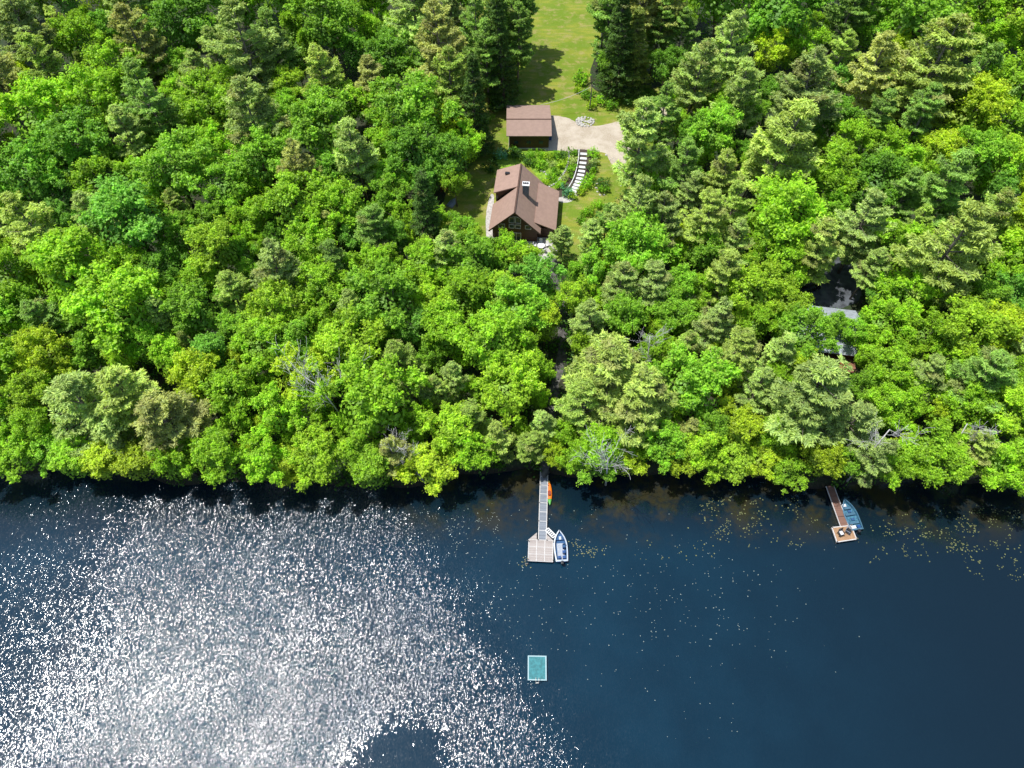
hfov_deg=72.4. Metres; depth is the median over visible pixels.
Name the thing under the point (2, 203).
broadleaf tree
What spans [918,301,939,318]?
sapling
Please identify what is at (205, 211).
broadleaf tree
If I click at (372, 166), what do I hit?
sapling
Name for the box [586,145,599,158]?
garden shrub
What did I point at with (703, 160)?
sapling
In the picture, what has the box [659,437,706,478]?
broadleaf tree
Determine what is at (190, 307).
broadleaf tree
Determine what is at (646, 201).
pine tree
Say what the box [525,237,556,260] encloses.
patio
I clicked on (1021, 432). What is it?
broadleaf tree
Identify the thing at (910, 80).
pine tree
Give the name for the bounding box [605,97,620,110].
garden shrub
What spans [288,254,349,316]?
broadleaf tree
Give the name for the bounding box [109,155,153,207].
broadleaf tree
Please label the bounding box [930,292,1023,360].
broadleaf tree
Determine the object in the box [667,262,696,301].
broadleaf tree
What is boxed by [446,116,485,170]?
broadleaf tree
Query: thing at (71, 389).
pine tree
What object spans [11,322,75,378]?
broadleaf tree
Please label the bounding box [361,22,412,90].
broadleaf tree
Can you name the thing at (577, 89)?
garden shrub
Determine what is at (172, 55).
broadleaf tree
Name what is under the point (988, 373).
pine tree
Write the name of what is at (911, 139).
sapling
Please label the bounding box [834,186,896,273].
pine tree
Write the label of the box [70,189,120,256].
pine tree
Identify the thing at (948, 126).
sapling
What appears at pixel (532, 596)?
floating leaves
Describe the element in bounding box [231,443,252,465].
sapling
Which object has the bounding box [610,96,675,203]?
pine tree
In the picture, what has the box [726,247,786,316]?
broadleaf tree
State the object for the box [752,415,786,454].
broadleaf tree
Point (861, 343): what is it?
sapling
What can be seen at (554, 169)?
garden shrub
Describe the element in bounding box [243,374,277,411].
broadleaf tree
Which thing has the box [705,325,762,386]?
pine tree
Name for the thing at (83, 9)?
sapling
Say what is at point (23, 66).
sapling
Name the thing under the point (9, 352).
broadleaf tree
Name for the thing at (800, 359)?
broadleaf tree
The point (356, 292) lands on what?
sapling
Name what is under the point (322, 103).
broadleaf tree
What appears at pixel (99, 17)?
broadleaf tree
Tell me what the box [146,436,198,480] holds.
broadleaf tree
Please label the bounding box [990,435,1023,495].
broadleaf tree
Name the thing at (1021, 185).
broadleaf tree
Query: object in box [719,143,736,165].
sapling
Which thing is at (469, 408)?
pine tree
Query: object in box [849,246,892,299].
pine tree
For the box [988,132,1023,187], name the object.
broadleaf tree
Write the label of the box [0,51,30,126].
pine tree
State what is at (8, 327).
broadleaf tree
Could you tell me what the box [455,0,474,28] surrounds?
broadleaf tree
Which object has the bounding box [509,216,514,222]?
window
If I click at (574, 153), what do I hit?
garden shrub
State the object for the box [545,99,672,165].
driveway
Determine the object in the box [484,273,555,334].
broadleaf tree
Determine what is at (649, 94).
garden shrub
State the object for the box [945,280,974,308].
broadleaf tree
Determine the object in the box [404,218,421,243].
sapling
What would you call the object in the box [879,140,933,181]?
broadleaf tree
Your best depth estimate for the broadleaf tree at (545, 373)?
111.99 m
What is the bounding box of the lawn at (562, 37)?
[441,0,715,269]
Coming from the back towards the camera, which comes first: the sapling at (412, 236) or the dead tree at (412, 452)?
the sapling at (412, 236)
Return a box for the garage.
[506,105,551,148]
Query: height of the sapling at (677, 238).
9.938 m
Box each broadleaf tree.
[0,68,71,166]
[0,130,16,161]
[0,132,87,206]
[0,180,35,219]
[0,182,19,225]
[0,241,37,305]
[0,283,20,339]
[0,320,36,349]
[0,337,17,387]
[0,366,50,422]
[0,395,29,438]
[0,431,43,483]
[1,281,43,324]
[6,402,55,456]
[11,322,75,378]
[18,221,111,308]
[20,266,63,304]
[30,104,110,179]
[30,424,64,477]
[31,167,81,213]
[37,0,66,15]
[43,278,86,328]
[45,12,105,66]
[46,433,90,479]
[47,199,84,248]
[52,61,123,146]
[57,256,161,355]
[62,325,107,371]
[64,153,129,210]
[73,436,120,480]
[75,169,166,265]
[76,0,126,37]
[80,36,152,92]
[82,7,125,56]
[99,343,139,372]
[104,440,164,481]
[107,242,147,286]
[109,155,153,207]
[124,321,172,370]
[126,124,219,217]
[135,241,198,287]
[136,0,223,69]
[137,176,177,214]
[146,333,189,377]
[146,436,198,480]
[147,45,194,79]
[148,278,232,339]
[152,208,199,256]
[164,346,219,403]
[169,66,234,142]
[173,254,218,302]
[181,197,224,229]
[183,117,234,179]
[183,214,242,283]
[187,330,229,372]
[187,424,240,488]
[190,156,251,223]
[197,362,260,420]
[205,308,251,343]
[206,0,235,35]
[206,59,248,101]
[212,399,254,438]
[216,344,251,380]
[219,117,294,188]
[224,0,260,28]
[226,195,273,234]
[226,315,287,373]
[227,433,291,487]
[229,170,267,215]
[241,275,315,333]
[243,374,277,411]
[247,0,304,28]
[248,167,334,237]
[248,380,309,438]
[260,106,290,136]
[261,62,305,101]
[268,341,336,403]
[271,87,302,123]
[272,443,311,488]
[275,314,327,363]
[278,8,306,62]
[280,211,341,266]
[282,0,366,65]
[283,79,354,154]
[285,420,350,493]
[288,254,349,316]
[289,382,335,428]
[304,297,354,343]
[304,300,387,386]
[308,175,373,232]
[308,344,346,376]
[312,146,351,205]
[314,350,433,438]
[333,79,369,130]
[336,222,362,260]
[338,423,383,466]
[339,30,368,78]
[339,254,419,341]
[341,241,397,283]
[343,441,391,489]
[349,11,381,40]
[354,0,389,16]
[354,89,395,129]
[359,66,466,149]
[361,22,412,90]
[364,125,395,160]
[366,172,411,219]
[373,150,414,195]
[380,107,442,173]
[380,199,414,232]
[383,216,410,262]
[393,431,462,496]
[394,233,451,283]
[394,305,436,345]
[398,398,433,446]
[405,152,449,193]
[406,272,452,308]
[414,400,484,453]
[419,298,470,360]
[429,130,470,180]
[430,263,454,294]
[432,99,462,137]
[436,161,471,206]
[439,210,479,256]
[444,229,496,284]
[445,262,492,327]
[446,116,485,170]
[447,307,535,380]
[447,428,500,471]
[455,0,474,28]
[461,225,483,249]
[468,235,507,273]
[474,269,524,312]
[476,348,545,428]
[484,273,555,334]
[490,228,529,268]
[502,332,541,356]
[507,252,568,295]
[508,243,544,275]
[522,350,556,386]
[530,299,561,348]
[547,419,578,447]
[553,273,602,323]
[554,439,591,474]
[569,423,622,486]
[576,421,629,469]
[578,242,615,293]
[598,206,682,277]
[601,289,650,336]
[610,445,649,476]
[629,328,678,366]
[644,415,686,474]
[645,285,700,335]
[646,44,686,93]
[647,145,675,178]
[647,340,742,417]
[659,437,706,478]
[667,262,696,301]
[674,115,708,167]
[678,232,727,274]
[682,424,729,477]
[685,405,731,450]
[686,95,743,170]
[690,267,717,303]
[691,0,768,39]
[701,432,760,486]
[702,80,739,122]
[711,373,742,407]
[712,395,766,445]
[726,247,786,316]
[733,90,771,140]
[736,301,778,340]
[737,4,777,56]
[737,436,785,480]
[739,152,768,197]
[743,0,834,68]
[745,170,837,260]
[749,230,809,287]
[751,25,797,88]
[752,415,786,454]
[760,273,814,313]
[770,449,814,494]
[776,300,842,360]
[777,349,816,382]
[784,24,832,63]
[800,437,850,481]
[803,136,870,198]
[809,105,836,138]
[818,186,851,220]
[820,88,865,146]
[823,63,857,94]
[826,114,873,174]
[839,311,870,346]
[848,367,884,405]
[852,149,924,214]
[854,1,898,62]
[855,294,916,344]
[859,334,924,389]
[860,379,926,435]
[862,119,911,175]
[867,433,927,490]
[873,265,944,323]
[874,0,989,61]
[874,217,951,273]
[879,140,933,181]
[889,432,909,456]
[895,380,937,418]
[897,415,979,489]
[899,306,952,353]
[917,127,967,173]
[929,343,985,383]
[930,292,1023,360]
[931,374,965,405]
[937,379,997,433]
[944,70,1015,142]
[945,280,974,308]
[952,0,1023,48]
[957,122,1021,185]
[959,277,1013,319]
[965,15,1022,71]
[969,429,1023,496]
[971,298,1023,352]
[976,95,1023,168]
[976,382,1023,436]
[978,241,1023,286]
[980,170,1022,208]
[981,66,1021,89]
[984,268,1023,309]
[985,47,1023,121]
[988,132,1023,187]
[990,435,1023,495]
[996,212,1023,297]
[1000,3,1023,80]
[1000,192,1023,243]
[1007,355,1023,386]
[1014,425,1023,437]
[1015,169,1023,216]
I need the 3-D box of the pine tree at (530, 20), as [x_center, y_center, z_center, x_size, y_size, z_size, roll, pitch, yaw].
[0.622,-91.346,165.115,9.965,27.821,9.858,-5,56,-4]
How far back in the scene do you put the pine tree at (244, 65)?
146.77 m
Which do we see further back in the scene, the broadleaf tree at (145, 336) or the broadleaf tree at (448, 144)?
the broadleaf tree at (448, 144)
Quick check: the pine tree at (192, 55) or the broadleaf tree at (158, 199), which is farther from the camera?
the pine tree at (192, 55)
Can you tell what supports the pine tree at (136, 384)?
on the ground at (824, 480)
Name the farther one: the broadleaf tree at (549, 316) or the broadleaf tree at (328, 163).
the broadleaf tree at (328, 163)
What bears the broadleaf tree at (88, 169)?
on the ground at (824, 480)
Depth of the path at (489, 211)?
143.00 m
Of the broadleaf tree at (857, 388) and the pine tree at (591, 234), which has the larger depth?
the pine tree at (591, 234)
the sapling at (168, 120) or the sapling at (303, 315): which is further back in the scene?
the sapling at (168, 120)
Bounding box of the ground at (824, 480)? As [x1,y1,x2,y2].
[0,0,1023,488]
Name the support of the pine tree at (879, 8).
on the ground at (824, 480)
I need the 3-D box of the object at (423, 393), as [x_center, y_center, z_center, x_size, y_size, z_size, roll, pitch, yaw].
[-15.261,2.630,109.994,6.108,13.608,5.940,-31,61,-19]
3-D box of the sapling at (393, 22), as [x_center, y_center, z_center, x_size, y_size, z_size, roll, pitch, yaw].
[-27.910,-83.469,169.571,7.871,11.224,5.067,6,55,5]
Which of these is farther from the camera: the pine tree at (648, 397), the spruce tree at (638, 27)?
the spruce tree at (638, 27)
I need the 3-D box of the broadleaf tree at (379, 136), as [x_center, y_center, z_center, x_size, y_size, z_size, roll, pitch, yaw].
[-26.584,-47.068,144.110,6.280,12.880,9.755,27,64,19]
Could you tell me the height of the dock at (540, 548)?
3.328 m
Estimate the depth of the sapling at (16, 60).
161.35 m
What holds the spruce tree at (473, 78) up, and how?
on the lawn at (562, 37)
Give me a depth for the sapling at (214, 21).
168.34 m
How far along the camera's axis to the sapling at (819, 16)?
167.67 m
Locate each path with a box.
[486,194,493,237]
[540,258,567,477]
[559,193,576,202]
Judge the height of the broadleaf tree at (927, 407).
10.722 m
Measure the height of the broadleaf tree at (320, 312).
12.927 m
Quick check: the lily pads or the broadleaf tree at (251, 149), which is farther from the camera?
the broadleaf tree at (251, 149)
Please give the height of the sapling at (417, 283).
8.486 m
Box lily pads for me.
[518,494,1023,579]
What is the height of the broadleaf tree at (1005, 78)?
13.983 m
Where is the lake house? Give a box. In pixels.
[775,306,862,373]
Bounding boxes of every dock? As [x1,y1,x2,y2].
[525,467,555,564]
[826,486,857,543]
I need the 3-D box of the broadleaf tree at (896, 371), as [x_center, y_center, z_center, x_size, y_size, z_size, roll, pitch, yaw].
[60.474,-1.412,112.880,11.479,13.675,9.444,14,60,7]
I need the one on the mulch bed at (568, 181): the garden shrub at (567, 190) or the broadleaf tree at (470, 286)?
the garden shrub at (567, 190)
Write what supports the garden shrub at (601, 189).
on the lawn at (562, 37)
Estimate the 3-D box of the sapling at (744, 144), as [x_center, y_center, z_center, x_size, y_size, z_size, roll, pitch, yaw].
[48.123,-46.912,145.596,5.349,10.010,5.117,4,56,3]
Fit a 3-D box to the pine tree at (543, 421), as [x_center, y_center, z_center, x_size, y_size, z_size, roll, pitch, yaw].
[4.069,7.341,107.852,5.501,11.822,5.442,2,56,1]
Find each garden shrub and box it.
[459,159,471,171]
[482,162,496,172]
[488,154,499,168]
[493,147,508,159]
[502,147,516,157]
[513,149,526,159]
[523,157,534,166]
[524,149,537,158]
[531,158,538,165]
[535,148,544,158]
[535,158,547,171]
[542,151,554,159]
[542,176,549,183]
[545,171,557,181]
[546,159,555,167]
[550,167,561,175]
[552,150,560,159]
[553,179,565,187]
[556,157,570,168]
[558,150,568,159]
[560,174,567,180]
[560,182,573,198]
[566,163,577,171]
[567,146,577,156]
[568,157,577,164]
[568,191,578,200]
[572,67,590,86]
[573,83,581,93]
[576,185,586,195]
[576,210,588,224]
[577,176,592,188]
[580,88,596,99]
[581,206,594,215]
[584,167,596,180]
[585,162,599,172]
[586,98,596,109]
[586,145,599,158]
[588,158,599,164]
[590,198,604,209]
[591,93,608,105]
[592,176,610,186]
[597,184,609,192]
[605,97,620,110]
[620,92,640,105]
[639,83,656,96]
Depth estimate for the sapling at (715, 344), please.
115.03 m
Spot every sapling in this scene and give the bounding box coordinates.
[0,225,13,250]
[1,236,23,258]
[1,348,36,383]
[2,50,24,74]
[3,93,20,130]
[7,60,31,81]
[32,0,52,18]
[37,365,62,393]
[38,418,65,437]
[57,0,85,35]
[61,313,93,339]
[66,4,100,44]
[88,236,120,263]
[95,138,119,165]
[102,145,132,175]
[108,85,134,114]
[137,433,172,448]
[143,130,165,171]
[147,279,167,300]
[155,71,193,102]
[161,107,174,127]
[163,276,177,291]
[171,244,187,267]
[173,114,201,142]
[200,12,223,38]
[216,194,242,226]
[219,237,258,268]
[228,224,251,252]
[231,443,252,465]
[236,256,259,284]
[247,231,264,256]
[247,414,270,433]
[256,2,277,27]
[258,359,284,390]
[261,219,293,246]
[275,426,297,448]
[286,52,309,85]
[294,302,310,331]
[296,27,318,65]
[322,408,355,438]
[342,267,363,302]
[352,160,380,196]
[355,0,376,22]
[369,1,393,30]
[374,327,397,351]
[381,14,403,41]
[387,250,403,273]
[392,457,416,482]
[397,50,422,73]
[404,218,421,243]
[405,268,420,286]
[414,339,448,376]
[416,362,429,376]
[426,203,452,235]
[450,343,478,374]
[462,374,492,403]
[491,256,510,274]
[510,416,531,435]
[529,385,556,409]
[542,437,565,469]
[545,287,562,306]
[565,260,584,290]
[570,329,594,357]
[588,286,606,310]
[596,50,622,80]
[598,242,617,272]
[623,155,647,175]
[629,441,647,459]
[642,170,661,193]
[645,315,663,344]
[664,405,684,421]
[667,87,687,108]
[667,239,688,269]
[671,316,693,338]
[673,108,690,147]
[673,220,693,245]
[681,0,701,31]
[682,170,709,208]
[690,298,706,326]
[692,143,716,168]
[702,341,723,364]
[710,290,740,312]
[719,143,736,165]
[731,304,753,329]
[733,138,751,170]
[738,250,759,275]
[743,227,774,266]
[746,211,763,226]
[757,74,782,124]
[766,361,794,383]
[769,309,797,345]
[775,441,798,457]
[779,42,800,70]
[783,266,811,292]
[793,434,822,457]
[801,10,829,41]
[807,128,828,155]
[824,309,848,339]
[828,443,864,476]
[839,188,861,210]
[853,331,884,361]
[853,343,875,371]
[865,281,894,307]
[873,33,918,66]
[888,6,904,30]
[889,321,911,348]
[891,410,921,437]
[900,127,915,146]
[903,338,930,362]
[916,158,939,183]
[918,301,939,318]
[923,397,952,428]
[937,121,973,153]
[969,258,986,276]
[971,168,998,199]
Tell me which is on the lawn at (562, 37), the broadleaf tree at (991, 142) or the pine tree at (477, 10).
the pine tree at (477, 10)
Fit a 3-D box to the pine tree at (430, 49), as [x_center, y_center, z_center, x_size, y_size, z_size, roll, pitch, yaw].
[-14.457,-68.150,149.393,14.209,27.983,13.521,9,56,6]
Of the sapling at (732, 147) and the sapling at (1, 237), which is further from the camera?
the sapling at (732, 147)
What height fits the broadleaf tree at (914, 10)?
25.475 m
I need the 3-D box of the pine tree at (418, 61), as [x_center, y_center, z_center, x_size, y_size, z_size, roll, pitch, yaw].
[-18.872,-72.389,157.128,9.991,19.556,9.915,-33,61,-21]
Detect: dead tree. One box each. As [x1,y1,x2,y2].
[274,337,369,412]
[380,426,424,483]
[570,426,635,485]
[626,327,671,361]
[846,413,930,481]
[961,421,1002,452]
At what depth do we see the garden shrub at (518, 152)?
151.81 m
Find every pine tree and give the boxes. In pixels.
[0,0,61,75]
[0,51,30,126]
[0,190,71,272]
[13,31,82,124]
[17,297,73,350]
[40,369,134,456]
[42,3,74,61]
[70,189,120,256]
[86,363,189,444]
[102,0,163,41]
[105,104,150,162]
[107,1,172,97]
[107,433,144,457]
[117,56,188,142]
[129,387,214,464]
[137,0,180,37]
[141,295,186,344]
[160,187,196,235]
[174,48,213,98]
[196,24,228,79]
[202,0,289,104]
[212,269,267,328]
[221,74,295,182]
[248,237,304,298]
[249,6,302,85]
[276,137,321,202]
[300,42,350,117]
[317,210,345,253]
[317,237,349,289]
[332,288,367,341]
[333,115,386,204]
[353,54,394,125]
[353,203,397,246]
[377,434,414,477]
[378,338,425,388]
[382,0,439,46]
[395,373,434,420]
[406,17,442,70]
[407,0,473,93]
[424,228,463,286]
[424,374,458,415]
[430,44,472,131]
[439,360,474,404]
[440,0,470,53]
[456,0,490,73]
[459,398,486,440]
[467,17,502,108]
[479,419,515,463]
[484,18,517,78]
[503,0,532,41]
[503,0,535,91]
[506,0,539,65]
[509,18,533,23]
[513,429,550,463]
[527,410,556,445]
[546,224,577,264]
[553,378,613,440]
[560,328,650,424]
[566,298,611,347]
[576,218,606,272]
[585,0,633,48]
[585,362,679,448]
[589,1,613,66]
[592,202,615,244]
[595,260,638,321]
[604,173,663,250]
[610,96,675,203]
[626,0,664,46]
[632,258,674,308]
[643,81,681,144]
[644,0,689,72]
[645,0,680,77]
[646,190,682,263]
[656,135,704,196]
[657,329,700,382]
[665,6,701,76]
[665,37,723,120]
[672,169,703,220]
[672,417,699,442]
[676,186,730,266]
[683,296,736,358]
[696,9,757,98]
[696,247,743,307]
[698,148,744,208]
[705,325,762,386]
[709,56,764,143]
[718,179,755,235]
[718,217,755,266]
[723,366,776,419]
[728,97,823,220]
[752,353,853,447]
[757,330,797,379]
[760,383,838,451]
[768,45,843,146]
[791,215,844,285]
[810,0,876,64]
[819,28,861,89]
[820,398,884,452]
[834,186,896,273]
[836,30,903,108]
[843,433,900,488]
[847,0,901,50]
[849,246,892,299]
[855,88,898,154]
[871,12,985,128]
[878,166,925,226]
[888,196,1005,311]
[892,81,945,151]
[897,203,935,242]
[904,353,949,398]
[906,147,976,227]
[937,428,1000,481]
[938,42,1005,123]
[939,186,1021,262]
[946,345,1019,413]
[996,3,1023,21]
[1004,337,1023,370]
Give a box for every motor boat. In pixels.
[554,530,567,564]
[842,499,863,533]
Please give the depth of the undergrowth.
121.90 m
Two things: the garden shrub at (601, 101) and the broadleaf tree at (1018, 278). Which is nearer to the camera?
the broadleaf tree at (1018, 278)
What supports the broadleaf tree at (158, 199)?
on the ground at (824, 480)
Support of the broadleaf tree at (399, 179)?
on the ground at (824, 480)
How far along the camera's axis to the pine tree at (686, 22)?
158.14 m
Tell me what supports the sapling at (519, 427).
on the undergrowth
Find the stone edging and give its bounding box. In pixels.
[548,151,569,186]
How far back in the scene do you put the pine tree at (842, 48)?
153.40 m
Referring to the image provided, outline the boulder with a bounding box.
[446,198,455,207]
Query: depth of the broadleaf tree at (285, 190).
126.01 m
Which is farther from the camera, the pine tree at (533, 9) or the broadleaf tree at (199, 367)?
the pine tree at (533, 9)
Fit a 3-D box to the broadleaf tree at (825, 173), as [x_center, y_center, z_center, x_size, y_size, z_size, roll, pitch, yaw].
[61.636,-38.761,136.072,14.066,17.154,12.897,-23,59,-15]
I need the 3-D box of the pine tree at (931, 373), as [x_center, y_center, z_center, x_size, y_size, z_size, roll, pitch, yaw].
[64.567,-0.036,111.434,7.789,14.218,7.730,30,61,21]
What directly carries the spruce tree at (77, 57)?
on the ground at (824, 480)
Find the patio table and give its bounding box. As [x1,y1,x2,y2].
[537,243,544,248]
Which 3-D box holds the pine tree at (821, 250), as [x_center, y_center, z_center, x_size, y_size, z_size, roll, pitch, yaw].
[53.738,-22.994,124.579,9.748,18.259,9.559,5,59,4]
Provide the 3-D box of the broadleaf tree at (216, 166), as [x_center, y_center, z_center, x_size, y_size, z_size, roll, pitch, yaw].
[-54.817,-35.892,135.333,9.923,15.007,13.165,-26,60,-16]
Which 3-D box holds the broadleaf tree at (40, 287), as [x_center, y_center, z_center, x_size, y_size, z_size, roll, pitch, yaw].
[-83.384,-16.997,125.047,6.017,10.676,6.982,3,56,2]
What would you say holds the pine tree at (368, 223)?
on the ground at (824, 480)
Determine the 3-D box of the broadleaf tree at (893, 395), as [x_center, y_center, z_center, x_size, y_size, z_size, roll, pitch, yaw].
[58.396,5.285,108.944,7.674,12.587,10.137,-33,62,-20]
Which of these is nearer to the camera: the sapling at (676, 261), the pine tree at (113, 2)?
the sapling at (676, 261)
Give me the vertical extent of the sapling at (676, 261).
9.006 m
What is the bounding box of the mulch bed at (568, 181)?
[557,149,593,196]
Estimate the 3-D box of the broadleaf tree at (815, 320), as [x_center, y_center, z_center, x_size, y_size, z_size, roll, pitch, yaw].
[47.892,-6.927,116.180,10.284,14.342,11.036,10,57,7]
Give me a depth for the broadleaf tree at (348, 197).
126.86 m
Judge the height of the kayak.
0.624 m
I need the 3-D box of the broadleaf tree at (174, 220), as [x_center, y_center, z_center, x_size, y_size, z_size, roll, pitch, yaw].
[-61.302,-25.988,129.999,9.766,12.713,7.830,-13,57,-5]
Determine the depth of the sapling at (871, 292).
122.19 m
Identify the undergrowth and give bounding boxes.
[0,0,1023,493]
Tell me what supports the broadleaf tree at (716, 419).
on the ground at (824, 480)
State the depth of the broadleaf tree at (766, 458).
104.38 m
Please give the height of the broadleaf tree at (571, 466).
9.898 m
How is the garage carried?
on the lawn at (562, 37)
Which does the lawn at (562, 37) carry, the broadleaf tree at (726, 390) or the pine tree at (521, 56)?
the pine tree at (521, 56)
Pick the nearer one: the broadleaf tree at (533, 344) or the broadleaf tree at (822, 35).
the broadleaf tree at (533, 344)
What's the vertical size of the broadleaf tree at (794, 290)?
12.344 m
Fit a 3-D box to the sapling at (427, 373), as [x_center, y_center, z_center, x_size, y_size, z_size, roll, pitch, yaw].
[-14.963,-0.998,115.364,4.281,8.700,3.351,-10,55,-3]
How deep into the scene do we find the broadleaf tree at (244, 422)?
106.21 m
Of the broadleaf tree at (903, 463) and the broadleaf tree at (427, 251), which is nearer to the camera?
the broadleaf tree at (903, 463)
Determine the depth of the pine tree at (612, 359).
102.20 m
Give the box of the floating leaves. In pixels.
[344,502,859,738]
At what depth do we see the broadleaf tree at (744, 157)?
139.87 m
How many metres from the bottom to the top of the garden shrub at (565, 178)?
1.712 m
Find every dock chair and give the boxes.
[836,528,844,536]
[844,525,852,534]
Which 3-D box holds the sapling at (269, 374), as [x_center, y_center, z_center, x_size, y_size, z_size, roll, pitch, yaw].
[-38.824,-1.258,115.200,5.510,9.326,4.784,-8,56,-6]
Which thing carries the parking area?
on the ground at (824, 480)
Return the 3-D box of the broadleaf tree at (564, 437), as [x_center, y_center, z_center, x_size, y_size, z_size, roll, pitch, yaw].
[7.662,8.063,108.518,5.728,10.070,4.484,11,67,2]
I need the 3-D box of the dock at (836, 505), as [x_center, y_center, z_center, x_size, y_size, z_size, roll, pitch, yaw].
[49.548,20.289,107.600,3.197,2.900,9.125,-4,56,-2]
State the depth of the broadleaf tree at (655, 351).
112.89 m
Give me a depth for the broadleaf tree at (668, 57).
156.58 m
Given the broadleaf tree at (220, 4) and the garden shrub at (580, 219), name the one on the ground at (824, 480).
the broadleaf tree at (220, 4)
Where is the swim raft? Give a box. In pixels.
[528,655,546,683]
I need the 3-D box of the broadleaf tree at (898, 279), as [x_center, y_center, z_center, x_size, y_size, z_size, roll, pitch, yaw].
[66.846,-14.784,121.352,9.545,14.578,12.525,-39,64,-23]
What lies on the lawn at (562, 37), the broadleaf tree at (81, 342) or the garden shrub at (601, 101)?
the garden shrub at (601, 101)
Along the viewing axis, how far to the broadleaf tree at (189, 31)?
154.89 m
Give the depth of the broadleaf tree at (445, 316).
111.32 m
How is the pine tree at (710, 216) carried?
on the ground at (824, 480)
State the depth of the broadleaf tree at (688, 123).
141.58 m
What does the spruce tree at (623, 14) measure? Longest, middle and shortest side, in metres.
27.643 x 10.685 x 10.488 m
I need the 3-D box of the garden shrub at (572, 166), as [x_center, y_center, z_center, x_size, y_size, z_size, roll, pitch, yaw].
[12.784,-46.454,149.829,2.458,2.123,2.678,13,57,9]
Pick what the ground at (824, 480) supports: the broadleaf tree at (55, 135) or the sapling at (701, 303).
the broadleaf tree at (55, 135)
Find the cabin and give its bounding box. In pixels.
[488,163,558,241]
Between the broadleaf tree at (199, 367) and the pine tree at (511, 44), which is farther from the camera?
the pine tree at (511, 44)
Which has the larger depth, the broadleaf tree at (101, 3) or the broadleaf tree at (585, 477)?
the broadleaf tree at (101, 3)
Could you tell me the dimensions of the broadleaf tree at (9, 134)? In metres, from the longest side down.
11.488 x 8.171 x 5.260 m
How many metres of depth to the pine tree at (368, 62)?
144.89 m
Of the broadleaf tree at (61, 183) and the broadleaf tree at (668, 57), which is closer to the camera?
the broadleaf tree at (61, 183)
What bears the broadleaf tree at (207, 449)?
on the ground at (824, 480)
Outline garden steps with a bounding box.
[569,152,586,192]
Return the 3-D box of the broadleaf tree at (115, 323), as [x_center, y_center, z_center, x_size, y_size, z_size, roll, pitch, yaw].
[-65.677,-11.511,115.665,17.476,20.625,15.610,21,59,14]
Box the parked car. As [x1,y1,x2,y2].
[800,282,820,292]
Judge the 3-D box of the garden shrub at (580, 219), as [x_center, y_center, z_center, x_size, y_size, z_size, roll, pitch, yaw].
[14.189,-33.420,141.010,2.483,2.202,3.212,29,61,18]
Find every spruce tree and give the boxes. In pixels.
[72,50,112,106]
[175,330,214,381]
[408,169,443,258]
[455,52,495,161]
[484,0,521,91]
[484,0,522,111]
[595,0,639,99]
[596,18,623,87]
[612,7,653,95]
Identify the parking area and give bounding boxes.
[784,257,865,307]
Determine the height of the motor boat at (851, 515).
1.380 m
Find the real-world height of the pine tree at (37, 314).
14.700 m
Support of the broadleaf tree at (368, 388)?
on the ground at (824, 480)
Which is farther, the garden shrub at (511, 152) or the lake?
the garden shrub at (511, 152)
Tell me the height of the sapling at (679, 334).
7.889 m
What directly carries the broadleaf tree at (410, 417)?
on the ground at (824, 480)
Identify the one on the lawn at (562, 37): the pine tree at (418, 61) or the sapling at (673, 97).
the sapling at (673, 97)
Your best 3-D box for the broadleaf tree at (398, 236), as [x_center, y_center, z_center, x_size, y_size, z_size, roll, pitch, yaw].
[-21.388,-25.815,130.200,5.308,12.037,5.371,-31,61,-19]
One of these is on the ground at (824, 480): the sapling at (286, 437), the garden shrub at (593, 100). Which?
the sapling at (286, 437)
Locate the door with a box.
[513,232,520,240]
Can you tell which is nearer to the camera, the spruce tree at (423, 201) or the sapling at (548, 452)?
the sapling at (548, 452)
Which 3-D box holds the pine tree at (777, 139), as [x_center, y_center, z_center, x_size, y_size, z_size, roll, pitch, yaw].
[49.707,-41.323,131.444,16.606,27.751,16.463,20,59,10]
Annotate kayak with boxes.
[548,481,551,504]
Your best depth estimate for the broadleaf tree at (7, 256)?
117.91 m
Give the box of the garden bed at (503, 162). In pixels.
[497,150,570,186]
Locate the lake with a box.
[0,467,1023,767]
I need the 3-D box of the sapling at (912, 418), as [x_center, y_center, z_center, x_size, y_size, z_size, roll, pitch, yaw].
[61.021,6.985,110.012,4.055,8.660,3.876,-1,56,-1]
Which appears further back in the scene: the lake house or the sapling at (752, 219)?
the sapling at (752, 219)
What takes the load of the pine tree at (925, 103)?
on the ground at (824, 480)
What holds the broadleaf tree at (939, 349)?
on the ground at (824, 480)
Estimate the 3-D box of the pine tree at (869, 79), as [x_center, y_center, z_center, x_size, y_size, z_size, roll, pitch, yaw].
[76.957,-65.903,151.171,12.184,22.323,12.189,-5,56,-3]
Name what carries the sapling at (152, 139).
on the ground at (824, 480)
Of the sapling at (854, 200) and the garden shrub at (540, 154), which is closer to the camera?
the sapling at (854, 200)
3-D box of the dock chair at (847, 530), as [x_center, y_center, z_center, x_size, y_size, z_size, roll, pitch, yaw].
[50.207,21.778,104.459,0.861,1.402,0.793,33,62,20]
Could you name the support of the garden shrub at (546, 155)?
on the garden bed at (503, 162)
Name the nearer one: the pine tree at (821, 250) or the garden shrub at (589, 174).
the pine tree at (821, 250)
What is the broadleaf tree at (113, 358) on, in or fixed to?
on the ground at (824, 480)
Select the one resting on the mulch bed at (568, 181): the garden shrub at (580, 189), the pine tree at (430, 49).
the garden shrub at (580, 189)
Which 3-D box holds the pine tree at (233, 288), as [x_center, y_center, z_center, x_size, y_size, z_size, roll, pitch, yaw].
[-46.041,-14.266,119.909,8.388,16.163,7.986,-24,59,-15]
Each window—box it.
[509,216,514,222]
[515,216,520,223]

